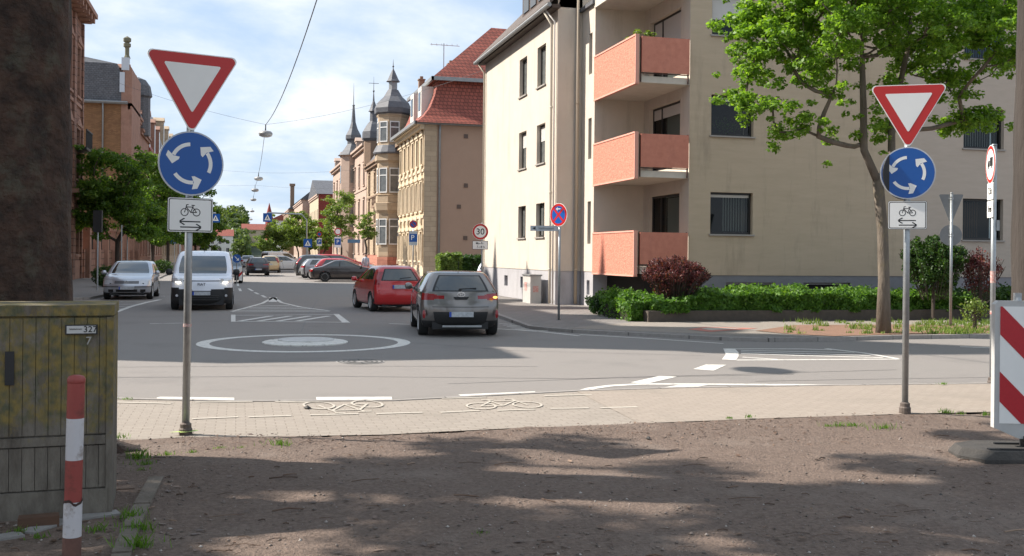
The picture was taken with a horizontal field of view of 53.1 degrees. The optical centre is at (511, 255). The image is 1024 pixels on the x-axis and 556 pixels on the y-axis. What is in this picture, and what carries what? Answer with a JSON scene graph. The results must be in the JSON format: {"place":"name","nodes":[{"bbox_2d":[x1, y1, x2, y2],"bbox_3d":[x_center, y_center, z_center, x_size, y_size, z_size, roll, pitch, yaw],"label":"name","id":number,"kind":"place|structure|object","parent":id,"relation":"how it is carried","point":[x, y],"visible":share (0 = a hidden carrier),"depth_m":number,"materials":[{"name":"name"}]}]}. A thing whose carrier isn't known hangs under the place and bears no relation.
{"place":"outdoors","nodes":[
{"label":"outdoors","id":0,"kind":"place"},
{"bbox_2d":[73,262,173,297],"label":"pavement opposite","id":1,"kind":"structure","parent":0,"point":[84,287],"depth_m":47.76,"materials":[{"name":"grey concrete"}]},
{"bbox_2d":[93,210,102,289],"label":"traffic sign","id":2,"kind":"object","parent":1,"relation":"on","point":[97,221],"visible":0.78,"depth_m":44.41,"materials":[{"name":"metal"}]},
{"bbox_2d":[90,265,111,286],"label":"potted bush","id":3,"kind":"object","parent":1,"relation":"on","point":[93,273],"visible":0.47,"depth_m":48.79,"materials":[{"name":"green plant"}]},
{"bbox_2d":[82,227,138,277],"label":"garden wall","id":4,"kind":"structure","parent":1,"relation":"on","point":[106,252],"depth_m":73.89,"materials":[{"name":"red stone"}]},
{"bbox_2d":[71,144,172,261],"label":"street tree","id":5,"kind":"object","parent":1,"relation":"on","point":[120,201],"visible":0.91,"depth_m":61.27,"materials":[{"name":"green plant"}]},
{"bbox_2d":[120,151,184,261],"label":"street tree","id":6,"kind":"object","parent":1,"relation":"on","point":[167,191],"visible":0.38,"depth_m":79.16,"materials":[{"name":"green plant"}]},
{"bbox_2d":[155,259,172,272],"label":"shrub","id":7,"kind":"object","parent":1,"relation":"on","point":[162,267],"visible":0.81,"depth_m":81.67,"materials":[{"name":"green plant"}]},
{"bbox_2d":[136,172,202,267],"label":"street tree","id":8,"kind":"object","parent":1,"relation":"on","point":[167,244],"visible":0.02,"depth_m":97.95,"materials":[{"name":"green plant"}]},
{"bbox_2d":[233,246,261,256],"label":"hill","id":9,"kind":"structure","parent":0,"point":[256,252],"depth_m":476.60,"materials":[{"name":"green plant"}]},
{"bbox_2d":[200,229,233,256],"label":"hillside house","id":10,"kind":"structure","parent":9,"relation":"on","point":[227,234],"depth_m":448.04,"materials":[{"name":"white"}]},
{"bbox_2d":[213,204,251,256],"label":"hillside wood","id":11,"kind":"object","parent":9,"relation":"on","point":[234,217],"visible":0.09,"depth_m":498.45,"materials":[{"name":"green plant"}]},
{"bbox_2d":[241,224,264,246],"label":"hillside house","id":12,"kind":"structure","parent":9,"relation":"on","point":[258,228],"depth_m":499.40,"materials":[{"name":"beige stone"}]},
{"bbox_2d":[262,337,347,346],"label":"traffic island","id":13,"kind":"structure","parent":0,"point":[307,341],"depth_m":20.06,"materials":[{"name":"white paint"}]},
{"bbox_2d":[0,413,1023,555],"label":"dirt ground","id":14,"kind":"structure","parent":0,"point":[769,460],"depth_m":7.54,"materials":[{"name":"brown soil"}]},
{"bbox_2d":[0,301,118,521],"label":"distribution cabinet","id":15,"kind":"object","parent":14,"relation":"on","point":[48,349],"visible":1,"depth_m":6.78,"materials":[{"name":"concrete"}]},
{"bbox_2d":[0,510,120,540],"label":"stone slab","id":16,"kind":"structure","parent":14,"relation":"on","point":[15,535],"depth_m":6.48,"materials":[{"name":"grey stone"}]},
{"bbox_2d":[17,512,58,528],"bbox_3d":[-3.029,1.708,6.558,0.242,0.085,0.102,1,0,-22],"label":"wooden block","id":17,"kind":"object","parent":16,"relation":"on","point":[40,519],"depth_m":6.52,"materials":[{"name":"brown wood"}]},
{"bbox_2d":[0,0,141,453],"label":"plane tree","id":18,"kind":"object","parent":14,"relation":"on","point":[36,158],"visible":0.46,"depth_m":8.22,"materials":[{"name":"brown plant"}]},
{"bbox_2d":[62,375,85,555],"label":"bollard","id":19,"kind":"object","parent":14,"relation":"on","point":[72,525],"visible":1,"depth_m":5.71,"materials":[{"name":"white paint"}]},
{"bbox_2d":[112,527,139,553],"bbox_3d":[-2.351,1.758,6.245,0.110,0.059,0.539,1,0,-15],"label":"edging stone","id":20,"kind":"object","parent":14,"relation":"on","point":[119,546],"visible":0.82,"depth_m":6.18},
{"bbox_2d":[122,504,149,528],"bbox_3d":[-2.492,1.753,6.799,0.110,0.067,0.570,1,0,-13],"label":"edging stone","id":21,"kind":"object","parent":14,"relation":"on","point":[142,517],"visible":0.5,"depth_m":6.76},
{"bbox_2d":[134,476,163,505],"bbox_3d":[-2.657,1.747,7.508,0.110,0.075,0.851,1,0,-13],"label":"edging stone","id":22,"kind":"object","parent":14,"relation":"on","point":[147,493],"visible":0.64,"depth_m":7.44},
{"bbox_2d":[147,48,236,437],"bbox_3d":[-3.145,-0.042,9.961,0.848,3.835,0.142,1,0,-31],"label":"yield sign post","id":23,"kind":"object","parent":14,"relation":"on","point":[190,163],"visible":0.97,"depth_m":9.93,"materials":[{"name":"metal"}]},
{"bbox_2d":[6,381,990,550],"bbox_3d":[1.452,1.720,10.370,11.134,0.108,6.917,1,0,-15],"label":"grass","id":24,"kind":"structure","parent":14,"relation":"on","point":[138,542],"depth_m":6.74,"materials":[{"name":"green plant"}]},
{"bbox_2d":[0,412,1023,555],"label":"twigs and bark","id":25,"kind":"object","parent":14,"relation":"on","point":[375,517],"visible":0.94,"depth_m":7.43,"materials":[{"name":"brown wood"}]},
{"bbox_2d":[872,84,945,413],"bbox_3d":[4.541,-0.008,11.830,0.791,3.886,0.307,1,0,11],"label":"yield sign post","id":26,"kind":"object","parent":14,"relation":"on","point":[907,172],"visible":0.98,"depth_m":11.72,"materials":[{"name":"metal"}]},
{"bbox_2d":[948,293,1023,463],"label":"barrier board","id":27,"kind":"object","parent":14,"relation":"on","point":[1007,368],"visible":0.98,"depth_m":9.14,"materials":[{"name":"white plastic"}]},
{"bbox_2d":[1011,0,1023,300],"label":"plane tree","id":28,"kind":"object","parent":14,"relation":"on","point":[1017,251],"visible":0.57,"depth_m":12.36,"materials":[{"name":"brown plant"}]},
{"bbox_2d":[73,257,989,399],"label":"road","id":29,"kind":"structure","parent":0,"point":[150,359],"depth_m":17.98,"materials":[{"name":"grey asphalt"}]},
{"bbox_2d":[101,260,159,298],"bbox_3d":[-14.638,0.918,39.531,2.090,1.443,4.089,1,0,-14],"label":"hatchback","id":30,"kind":"object","parent":29,"relation":"on","point":[131,277],"visible":1,"depth_m":38.22,"materials":[{"name":"silver metal"}]},
{"bbox_2d":[166,247,239,309],"bbox_3d":[-9.991,0.707,33.268,2.228,1.955,4.409,1,0,-14],"label":"van","id":31,"kind":"object","parent":29,"relation":"on","point":[213,273],"visible":0.96,"depth_m":31.64,"materials":[{"name":"white metal"}]},
{"bbox_2d":[183,188,223,250],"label":"street tree","id":32,"kind":"object","parent":29,"relation":"on","point":[206,238],"visible":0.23,"depth_m":121.14,"materials":[{"name":"green plant"}]},
{"bbox_2d":[196,208,229,250],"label":"street tree","id":33,"kind":"object","parent":29,"relation":"on","point":[221,228],"visible":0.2,"depth_m":150.22,"materials":[{"name":"green plant"}]},
{"bbox_2d":[243,257,269,275],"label":"dark car","id":34,"kind":"object","parent":29,"relation":"on","point":[257,265],"visible":0.96,"depth_m":79.70,"materials":[{"name":"black metal"}]},
{"bbox_2d":[251,235,278,251],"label":"young street tree","id":35,"kind":"object","parent":29,"relation":"on","point":[260,241],"visible":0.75,"depth_m":183.90,"materials":[{"name":"green plant"}]},
{"bbox_2d":[262,255,282,272],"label":"golden car","id":36,"kind":"object","parent":29,"relation":"on","point":[275,263],"visible":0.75,"depth_m":91.21,"materials":[{"name":"gold metal"}]},
{"bbox_2d":[251,214,293,250],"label":"young street tree","id":37,"kind":"object","parent":29,"relation":"on","point":[271,232],"visible":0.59,"depth_m":149.08,"materials":[{"name":"green plant"}]},
{"bbox_2d":[263,212,307,254],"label":"crossing sign","id":38,"kind":"object","parent":29,"relation":"on","point":[267,216],"visible":0.85,"depth_m":95.04,"materials":[{"name":"blue"}]},
{"bbox_2d":[278,256,295,269],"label":"white car","id":39,"kind":"object","parent":29,"relation":"on","point":[287,263],"visible":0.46,"depth_m":98.94,"materials":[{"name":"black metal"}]},
{"bbox_2d":[276,210,321,257],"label":"young street tree","id":40,"kind":"object","parent":29,"relation":"on","point":[295,232],"visible":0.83,"depth_m":127.16,"materials":[{"name":"green plant"}]},
{"bbox_2d":[298,259,319,278],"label":"estate car","id":41,"kind":"object","parent":29,"relation":"on","point":[306,265],"visible":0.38,"depth_m":69.70,"materials":[{"name":"silver metal"}]},
{"bbox_2d":[294,255,329,277],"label":"off road car","id":42,"kind":"object","parent":29,"relation":"on","point":[300,260],"visible":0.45,"depth_m":73.45,"materials":[{"name":"grey metal"}]},
{"bbox_2d":[309,227,333,253],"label":"young street tree","id":43,"kind":"object","parent":29,"relation":"on","point":[327,241],"visible":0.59,"depth_m":111.92,"materials":[{"name":"green plant"}]},
{"bbox_2d":[308,260,368,281],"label":"saloon car","id":44,"kind":"object","parent":29,"relation":"on","point":[340,269],"visible":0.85,"depth_m":64.20,"materials":[{"name":"black metal"}]},
{"bbox_2d":[319,190,359,254],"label":"young street tree","id":45,"kind":"object","parent":29,"relation":"on","point":[336,218],"visible":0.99,"depth_m":89.42,"materials":[{"name":"green plant"}]},
{"bbox_2d":[336,359,384,363],"bbox_3d":[-2.500,1.749,16.875,0.800,0.012,0.800,1,0,-15],"label":"manhole cover","id":46,"kind":"object","parent":29,"relation":"on","point":[361,361],"visible":1,"depth_m":16.84,"materials":[{"name":"grey"}]},
{"bbox_2d":[353,211,378,256],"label":"young street tree","id":47,"kind":"object","parent":29,"relation":"on","point":[366,234],"visible":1,"depth_m":83.91,"materials":[{"name":"green plant"}]},
{"bbox_2d":[351,265,420,310],"bbox_3d":[-4.032,1.024,33.027,2.006,1.436,3.635,1,0,-21],"label":"hatchback","id":48,"kind":"object","parent":29,"relation":"on","point":[375,287],"visible":0.89,"depth_m":31.54,"materials":[{"name":"red metal"}]},
{"bbox_2d":[405,262,497,334],"bbox_3d":[-1.415,0.954,24.072,2.120,1.625,4.303,1,0,-9],"label":"hatchback","id":49,"kind":"object","parent":29,"relation":"on","point":[447,299],"visible":1,"depth_m":22.18,"materials":[{"name":"grey metal"}]},
{"bbox_2d":[73,276,990,401],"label":"kerb","id":50,"kind":"structure","parent":29,"relation":"on","point":[804,339],"depth_m":21.92,"materials":[{"name":"concrete"}]},
{"bbox_2d":[118,283,986,399],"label":"road markings","id":51,"kind":"object","parent":29,"relation":"on","point":[732,354],"visible":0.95,"depth_m":18.80,"materials":[{"name":"white paint"}]},
{"bbox_2d":[179,300,986,383],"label":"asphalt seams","id":52,"kind":"object","parent":29,"relation":"on","point":[561,378],"visible":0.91,"depth_m":15.24,"materials":[{"name":"grey asphalt"}]},
{"bbox_2d":[84,0,989,236],"label":"sky","id":53,"kind":"structure","parent":0,"point":[348,46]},
{"bbox_2d":[117,392,975,439],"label":"cycle path","id":54,"kind":"structure","parent":0,"point":[154,420],"depth_m":11.16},
{"bbox_2d":[117,394,636,418],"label":"path markings","id":55,"kind":"object","parent":54,"relation":"on","point":[382,404],"visible":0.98,"depth_m":11.93,"materials":[{"name":"white paint"}]},
{"bbox_2d":[159,412,989,438],"bbox_3d":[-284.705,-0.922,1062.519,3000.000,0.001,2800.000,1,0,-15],"label":"ground","id":56,"kind":"structure","parent":0,"point":[559,426],"depth_m":10.42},
{"bbox_2d":[70,0,97,279],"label":"sandstone building","id":57,"kind":"structure","parent":56,"relation":"on","point":[83,12],"depth_m":61.65,"materials":[{"name":"brown"}]},
{"bbox_2d":[83,36,143,254],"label":"brick gabled house","id":58,"kind":"structure","parent":56,"relation":"on","point":[113,120],"depth_m":96.98,"materials":[{"name":"brown brick"}]},
{"bbox_2d":[137,77,151,259],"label":"domed roof house","id":59,"kind":"structure","parent":56,"relation":"on","point":[145,140],"depth_m":111.75,"materials":[{"name":"red stone"}]},
{"bbox_2d":[148,111,161,260],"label":"red mansard house","id":60,"kind":"structure","parent":56,"relation":"on","point":[154,146],"depth_m":129.98,"materials":[{"name":"pink stone"}]},
{"bbox_2d":[150,117,177,262],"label":"yellow gable house","id":61,"kind":"structure","parent":56,"relation":"on","point":[165,135],"depth_m":149.43,"materials":[{"name":"stone"}]},
{"bbox_2d":[282,184,309,255],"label":"tall roofed townhouse","id":62,"kind":"structure","parent":56,"relation":"on","point":[289,210],"depth_m":262.22,"materials":[{"name":"white"}]},
{"bbox_2d":[293,195,309,257],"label":"gabled townhouse","id":63,"kind":"structure","parent":56,"relation":"on","point":[303,204],"depth_m":224.14,"materials":[{"name":"beige paint"}]},
{"bbox_2d":[308,180,332,254],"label":"red brick house","id":64,"kind":"structure","parent":56,"relation":"on","point":[321,189],"depth_m":202.42,"materials":[{"name":"beige paint"}]},
{"bbox_2d":[329,94,366,261],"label":"spired corner house","id":65,"kind":"structure","parent":56,"relation":"on","point":[350,160],"depth_m":138.88,"materials":[{"name":"beige paint"}]},
{"bbox_2d":[362,62,410,264],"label":"turreted townhouse","id":66,"kind":"structure","parent":56,"relation":"on","point":[381,154],"depth_m":98.77,"materials":[{"name":"stone"}]},
{"bbox_2d":[379,219,386,244],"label":"window","id":67,"kind":"structure","parent":66,"relation":"in","point":[382,222],"depth_m":98.69,"materials":[{"name":"white glass"}]},
{"bbox_2d":[379,168,386,192],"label":"window","id":68,"kind":"structure","parent":66,"relation":"in","point":[382,171],"depth_m":98.72,"materials":[{"name":"white glass"}]},
{"bbox_2d":[380,121,387,141],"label":"window","id":69,"kind":"structure","parent":66,"relation":"in","point":[383,124],"depth_m":98.69,"materials":[{"name":"white glass"}]},
{"bbox_2d":[389,219,398,244],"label":"window","id":70,"kind":"structure","parent":66,"relation":"in","point":[393,223],"depth_m":98.57,"materials":[{"name":"grey glass"}]},
{"bbox_2d":[389,168,398,192],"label":"window","id":71,"kind":"structure","parent":66,"relation":"in","point":[394,172],"depth_m":98.57,"materials":[{"name":"grey glass"}]},
{"bbox_2d":[390,28,505,275],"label":"mansard townhouse","id":72,"kind":"structure","parent":56,"relation":"on","point":[438,138],"depth_m":82.24,"materials":[{"name":"beige paint"}]},
{"bbox_2d":[498,295,989,337],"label":"pavement","id":73,"kind":"structure","parent":0,"point":[546,315],"depth_m":28.42,"materials":[{"name":"grey concrete"}]},
{"bbox_2d":[409,220,416,266],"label":"parking sign","id":74,"kind":"object","parent":73,"relation":"on","point":[413,235],"visible":1,"depth_m":63.95,"materials":[{"name":"metal"}]},
{"bbox_2d":[435,251,463,270],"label":"yard hedge","id":75,"kind":"object","parent":73,"relation":"on","point":[447,261],"visible":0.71,"depth_m":61.37,"materials":[{"name":"green plant"}]},
{"bbox_2d":[472,223,487,271],"bbox_3d":[-1.233,0.322,39.486,0.620,3.152,0.091,1,0,-2],"label":"speed limit sign","id":76,"kind":"object","parent":73,"relation":"on","point":[479,231],"visible":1,"depth_m":39.45,"materials":[{"name":"metal"}]},
{"bbox_2d":[522,274,541,302],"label":"street utility cabinet","id":77,"kind":"structure","parent":73,"relation":"on","point":[531,288],"depth_m":36.55,"materials":[{"name":"metal"}]},
{"bbox_2d":[530,203,566,319],"bbox_3d":[1.004,0.241,27.308,1.003,3.258,0.319,1,0,15],"label":"no stopping sign","id":78,"kind":"object","parent":73,"relation":"on","point":[558,214],"visible":1,"depth_m":27.26,"materials":[{"name":"metal"}]},
{"bbox_2d":[584,290,604,314],"bbox_3d":[2.853,1.425,30.235,1.414,0.930,1.494,1,0,-15],"label":"juniper bush","id":79,"kind":"object","parent":73,"relation":"on","point":[593,303],"visible":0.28,"depth_m":29.95,"materials":[{"name":"green plant"}]},
{"bbox_2d":[473,0,905,305],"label":"apartment block","id":80,"kind":"structure","parent":73,"relation":"on","point":[633,154],"depth_m":33.11,"materials":[{"name":"beige paint"}]},
{"bbox_2d":[535,124,544,165],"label":"window","id":81,"kind":"structure","parent":80,"relation":"in","point":[542,128],"depth_m":37.89,"materials":[{"name":"white glass"}]},
{"bbox_2d":[535,46,545,89],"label":"window","id":82,"kind":"structure","parent":80,"relation":"in","point":[543,50],"depth_m":37.90,"materials":[{"name":"black"}]},
{"bbox_2d":[652,193,678,232],"bbox_3d":[5.313,-0.904,33.515,0.524,2.130,2.500,1,0,-15],"label":"window","id":83,"kind":"structure","parent":80,"relation":"in","point":[665,211],"depth_m":33.91,"materials":[{"name":"black glass"}]},
{"bbox_2d":[653,101,679,170],"bbox_3d":[5.342,-3.854,33.515,0.524,2.130,2.500,1,0,-15],"label":"window","id":84,"kind":"structure","parent":80,"relation":"in","point":[666,119],"depth_m":33.69,"materials":[{"name":"black glass"}]},
{"bbox_2d":[654,10,680,76],"bbox_3d":[5.370,-6.754,33.515,0.524,2.130,2.500,1,0,-15],"label":"window","id":85,"kind":"structure","parent":80,"relation":"in","point":[670,26],"depth_m":33.45,"materials":[{"name":"black glass"}]},
{"bbox_2d":[709,192,754,235],"bbox_3d":[6.765,-1.280,32.195,1.550,1.350,0.720,1,0,-15],"label":"window","id":86,"kind":"structure","parent":80,"relation":"in","point":[725,208],"depth_m":32.42,"materials":[{"name":"black glass"}]},
{"bbox_2d":[710,95,755,138],"bbox_3d":[6.794,-4.325,32.195,1.550,1.320,0.720,1,0,-15],"label":"window","id":87,"kind":"structure","parent":80,"relation":"in","point":[724,123],"depth_m":32.47,"materials":[{"name":"black glass"}]},
{"bbox_2d":[711,0,756,38],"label":"window","id":88,"kind":"structure","parent":80,"relation":"in","point":[719,9],"depth_m":31.99,"materials":[{"name":"black"}]},
{"bbox_2d":[803,283,847,289],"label":"window","id":89,"kind":"structure","parent":80,"relation":"in","point":[811,286],"depth_m":32.93,"materials":[{"name":"black glass"}]},
{"bbox_2d":[575,320,988,334],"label":"worn forecourt","id":90,"kind":"structure","parent":73,"relation":"on","point":[681,327],"depth_m":25.32,"materials":[{"name":"beige concrete"}]},
{"bbox_2d":[690,327,752,331],"bbox_3d":[4.868,1.745,24.404,1.968,0.004,1.059,1,0,-44],"label":"faded triangle","id":91,"kind":"object","parent":90,"relation":"on","point":[700,329],"depth_m":24.34,"materials":[{"name":"white paint"}]},
{"bbox_2d":[757,324,989,335],"bbox_3d":[14.521,1.837,26.167,18.370,0.001,3.425,1,0,-15],"label":"soil strip","id":92,"kind":"object","parent":90,"relation":"on","point":[835,330],"visible":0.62,"depth_m":24.09,"materials":[{"name":"brown soil"}]},
{"bbox_2d":[706,0,1016,332],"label":"maple tree","id":93,"kind":"object","parent":92,"relation":"on","point":[978,23],"visible":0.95,"depth_m":23.13,"materials":[{"name":"green plant"}]},
{"bbox_2d":[783,317,989,333],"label":"weeds","id":94,"kind":"object","parent":92,"relation":"on","point":[957,329],"visible":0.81,"depth_m":24.82,"materials":[{"name":"green plant"}]},
{"bbox_2d":[939,192,962,325],"bbox_3d":[11.161,0.186,26.035,0.573,3.563,0.101,1,0,10],"label":"facing yield sign","id":95,"kind":"object","parent":92,"relation":"on","point":[951,235],"visible":0.98,"depth_m":26.05,"materials":[{"name":"metal"}]},
{"bbox_2d":[956,296,989,328],"bbox_3d":[11.315,1.406,25.120,0.734,0.826,0.718,1,0,43],"label":"wild weed","id":96,"kind":"object","parent":92,"relation":"on","point":[979,309],"visible":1,"depth_m":24.98,"materials":[{"name":"green plant"}]},
{"bbox_2d":[962,245,1004,320],"bbox_3d":[13.192,0.779,28.676,1.125,2.115,1.253,1,0,22],"label":"red leaved bush","id":97,"kind":"object","parent":90,"relation":"on","point":[979,264],"visible":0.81,"depth_m":28.54,"materials":[{"name":"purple plant"}]},
{"bbox_2d":[603,307,989,321],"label":"planter wall","id":98,"kind":"structure","parent":73,"relation":"on","point":[740,315],"depth_m":27.72,"materials":[{"name":"concrete"}]},
{"bbox_2d":[597,284,650,320],"bbox_3d":[3.140,1.309,28.323,0.962,1.000,3.003,1,0,-15],"label":"hedge","id":99,"kind":"object","parent":98,"relation":"in","point":[625,304],"visible":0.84,"depth_m":27.82,"materials":[{"name":"green plant"}]},
{"bbox_2d":[641,254,712,299],"bbox_3d":[4.456,0.863,27.916,1.986,1.779,1.813,1,0,-15],"label":"barberry bush","id":100,"kind":"object","parent":98,"relation":"on","point":[669,275],"visible":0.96,"depth_m":27.54,"materials":[{"name":"red plant"}]},
{"bbox_2d":[623,282,977,314],"bbox_3d":[8.235,1.206,29.111,10.128,0.902,2.558,1,0,-15],"label":"clipped hedge","id":101,"kind":"object","parent":98,"relation":"on","point":[797,297],"visible":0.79,"depth_m":27.96,"materials":[{"name":"green plant"}]},
{"bbox_2d":[930,282,1010,308],"bbox_3d":[15.755,1.249,31.366,6.837,0.843,2.490,1,0,-15],"label":"clipped hedge","id":102,"kind":"object","parent":98,"relation":"on","point":[1003,292],"visible":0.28,"depth_m":30.14,"materials":[{"name":"green plant"}]},
{"bbox_2d":[899,234,970,319],"bbox_3d":[11.765,0.608,28.664,1.919,2.429,1.684,1,0,-28],"label":"green bush","id":103,"kind":"object","parent":73,"relation":"on","point":[930,264],"visible":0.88,"depth_m":28.33,"materials":[{"name":"green plant"}]},
{"bbox_2d":[905,0,1016,289],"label":"grey apartment block","id":104,"kind":"structure","parent":73,"relation":"on","point":[960,164],"depth_m":34.31,"materials":[{"name":"paint"}]},
{"bbox_2d":[964,27,1001,60],"bbox_3d":[15.774,-7.269,34.624,1.700,1.500,0.720,1,0,-15],"label":"window","id":105,"kind":"structure","parent":104,"relation":"in","point":[975,56],"depth_m":34.74,"materials":[{"name":"black glass"}]},
{"bbox_2d":[961,199,1004,241],"bbox_3d":[15.716,-1.174,34.624,1.700,1.430,0.720,1,0,-15],"label":"window","id":106,"kind":"structure","parent":104,"relation":"in","point":[975,220],"depth_m":34.94,"materials":[{"name":"black"}]},
{"bbox_2d":[962,109,1005,150],"bbox_3d":[15.745,-4.209,34.624,1.700,1.380,0.720,1,0,-15],"label":"window","id":107,"kind":"structure","parent":104,"relation":"in","point":[977,140],"depth_m":34.83,"materials":[{"name":"black glass"}]},
{"bbox_2d":[577,384,990,422],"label":"footpath","id":108,"kind":"structure","parent":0,"point":[685,404],"depth_m":12.66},
{"bbox_2d":[986,144,999,382],"bbox_3d":[6.910,0.199,14.698,0.140,3.596,0.550,1,0,9],"label":"truck ban sign","id":109,"kind":"object","parent":108,"relation":"on","point":[991,166],"visible":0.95,"depth_m":14.67,"materials":[{"name":"metal"}]},
{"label":"far pavement","id":110,"kind":"structure","parent":0,"visible":0},
{"bbox_2d":[459,254,480,270],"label":"yard hedge","id":111,"kind":"object","parent":110,"relation":"on","point":[471,262],"visible":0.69,"depth_m":61.88,"materials":[{"name":"green plant"}]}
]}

